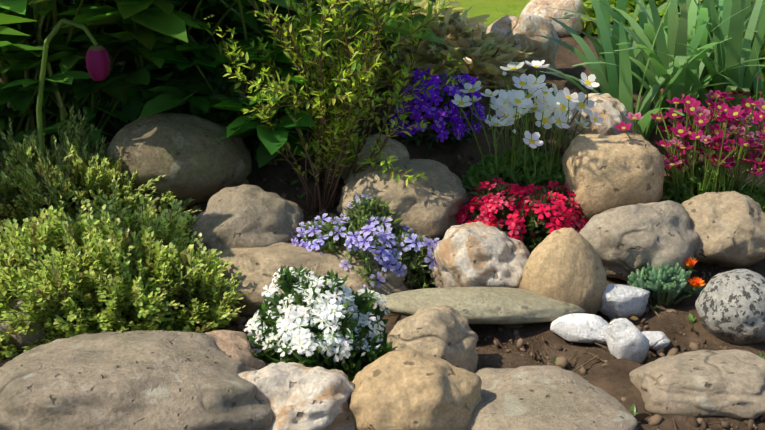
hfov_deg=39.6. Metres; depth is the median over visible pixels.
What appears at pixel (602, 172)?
boulder
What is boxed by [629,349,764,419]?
slab rock
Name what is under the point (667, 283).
succulent plant
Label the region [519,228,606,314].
egg-shaped rock
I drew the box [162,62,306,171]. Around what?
groundcover plant
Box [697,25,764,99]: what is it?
bush
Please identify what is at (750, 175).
rock
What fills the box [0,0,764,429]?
ground
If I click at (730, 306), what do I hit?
granite rock
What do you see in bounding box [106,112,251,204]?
big oval rock
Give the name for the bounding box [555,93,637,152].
pale rock
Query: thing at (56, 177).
sprig mound
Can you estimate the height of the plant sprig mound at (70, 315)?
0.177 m
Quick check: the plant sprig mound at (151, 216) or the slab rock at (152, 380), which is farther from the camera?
the plant sprig mound at (151, 216)
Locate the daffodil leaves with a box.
[514,0,764,144]
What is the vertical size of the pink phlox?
0.081 m
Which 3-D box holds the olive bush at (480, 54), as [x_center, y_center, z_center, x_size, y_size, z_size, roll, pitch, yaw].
[0.096,-0.249,1.675,0.287,0.160,0.257,-1,20,-2]
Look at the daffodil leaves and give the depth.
1.45 m
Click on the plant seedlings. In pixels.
(633, 407)
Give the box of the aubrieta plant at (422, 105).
[386,67,486,149]
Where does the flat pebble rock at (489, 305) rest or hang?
on the ground
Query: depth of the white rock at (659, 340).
1.07 m
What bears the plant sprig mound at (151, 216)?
on the ground
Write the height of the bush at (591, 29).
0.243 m
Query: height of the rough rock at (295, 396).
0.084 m
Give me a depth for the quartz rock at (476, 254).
1.16 m
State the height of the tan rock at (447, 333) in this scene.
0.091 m
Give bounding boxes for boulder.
[562,133,664,219]
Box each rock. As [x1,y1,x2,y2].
[0,294,65,348]
[0,330,272,429]
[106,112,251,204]
[191,184,303,253]
[191,242,412,317]
[205,330,265,368]
[238,361,354,429]
[337,159,468,239]
[340,134,409,179]
[349,349,482,429]
[378,287,585,323]
[386,305,478,372]
[430,221,529,287]
[457,17,487,31]
[468,365,637,429]
[485,14,559,77]
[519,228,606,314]
[520,0,590,37]
[550,313,608,343]
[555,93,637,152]
[579,200,699,281]
[599,284,649,319]
[606,318,648,362]
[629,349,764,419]
[642,331,669,349]
[681,191,764,267]
[695,269,764,344]
[721,147,764,190]
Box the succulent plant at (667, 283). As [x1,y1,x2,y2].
[627,262,703,306]
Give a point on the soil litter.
(640, 416)
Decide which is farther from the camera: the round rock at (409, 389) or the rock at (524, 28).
the rock at (524, 28)
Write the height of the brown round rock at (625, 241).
0.111 m
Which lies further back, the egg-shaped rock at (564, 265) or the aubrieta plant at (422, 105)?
the aubrieta plant at (422, 105)
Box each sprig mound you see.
[0,104,201,237]
[0,195,250,359]
[44,175,196,270]
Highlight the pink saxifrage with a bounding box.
[615,75,764,212]
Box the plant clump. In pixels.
[243,265,392,381]
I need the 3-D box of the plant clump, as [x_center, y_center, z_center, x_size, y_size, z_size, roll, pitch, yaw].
[-0.053,0.111,1.026,0.161,0.121,0.129,-1,20,-2]
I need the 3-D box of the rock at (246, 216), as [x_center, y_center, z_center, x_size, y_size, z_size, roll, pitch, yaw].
[-0.159,0.021,1.241,0.134,0.115,0.124,-1,20,-2]
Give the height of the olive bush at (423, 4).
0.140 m
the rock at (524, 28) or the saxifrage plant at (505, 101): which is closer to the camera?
the saxifrage plant at (505, 101)
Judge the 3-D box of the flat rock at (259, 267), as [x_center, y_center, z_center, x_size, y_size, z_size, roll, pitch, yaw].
[-0.098,0.073,1.185,0.275,0.076,0.116,-1,20,-2]
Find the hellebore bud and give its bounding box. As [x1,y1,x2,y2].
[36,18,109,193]
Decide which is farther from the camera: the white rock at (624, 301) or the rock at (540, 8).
the rock at (540, 8)
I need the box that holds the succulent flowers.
[684,257,705,297]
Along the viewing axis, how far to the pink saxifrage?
1.31 m
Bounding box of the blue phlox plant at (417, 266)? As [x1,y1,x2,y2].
[290,192,440,293]
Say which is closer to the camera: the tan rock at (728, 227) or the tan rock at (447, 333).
the tan rock at (447, 333)
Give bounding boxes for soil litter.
[161,156,764,429]
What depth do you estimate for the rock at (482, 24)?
1.99 m
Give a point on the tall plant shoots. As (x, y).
(56, 19)
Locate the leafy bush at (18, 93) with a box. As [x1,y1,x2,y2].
[0,5,406,167]
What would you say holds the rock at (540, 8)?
on the ground
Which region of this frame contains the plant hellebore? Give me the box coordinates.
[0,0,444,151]
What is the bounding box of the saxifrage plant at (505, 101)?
[451,60,603,194]
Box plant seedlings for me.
[278,173,764,415]
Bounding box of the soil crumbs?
[0,154,764,429]
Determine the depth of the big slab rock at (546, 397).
0.91 m
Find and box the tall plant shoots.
[0,0,73,142]
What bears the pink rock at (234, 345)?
on the ground
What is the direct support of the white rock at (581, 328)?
on the ground
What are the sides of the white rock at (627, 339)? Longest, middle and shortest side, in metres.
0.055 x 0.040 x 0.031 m
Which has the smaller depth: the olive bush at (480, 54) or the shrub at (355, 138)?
the shrub at (355, 138)
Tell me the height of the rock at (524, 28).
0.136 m
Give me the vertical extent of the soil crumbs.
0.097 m
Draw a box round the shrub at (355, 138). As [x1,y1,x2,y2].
[206,0,462,211]
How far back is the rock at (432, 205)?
1.27 m
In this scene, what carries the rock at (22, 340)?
on the ground
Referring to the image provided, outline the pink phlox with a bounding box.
[455,177,589,251]
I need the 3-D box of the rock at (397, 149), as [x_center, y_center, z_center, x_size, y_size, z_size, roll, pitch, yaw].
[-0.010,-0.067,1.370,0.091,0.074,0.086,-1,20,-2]
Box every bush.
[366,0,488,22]
[367,4,531,93]
[564,0,753,42]
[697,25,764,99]
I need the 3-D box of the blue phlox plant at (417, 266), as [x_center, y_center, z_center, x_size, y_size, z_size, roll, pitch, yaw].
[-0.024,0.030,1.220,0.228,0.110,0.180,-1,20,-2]

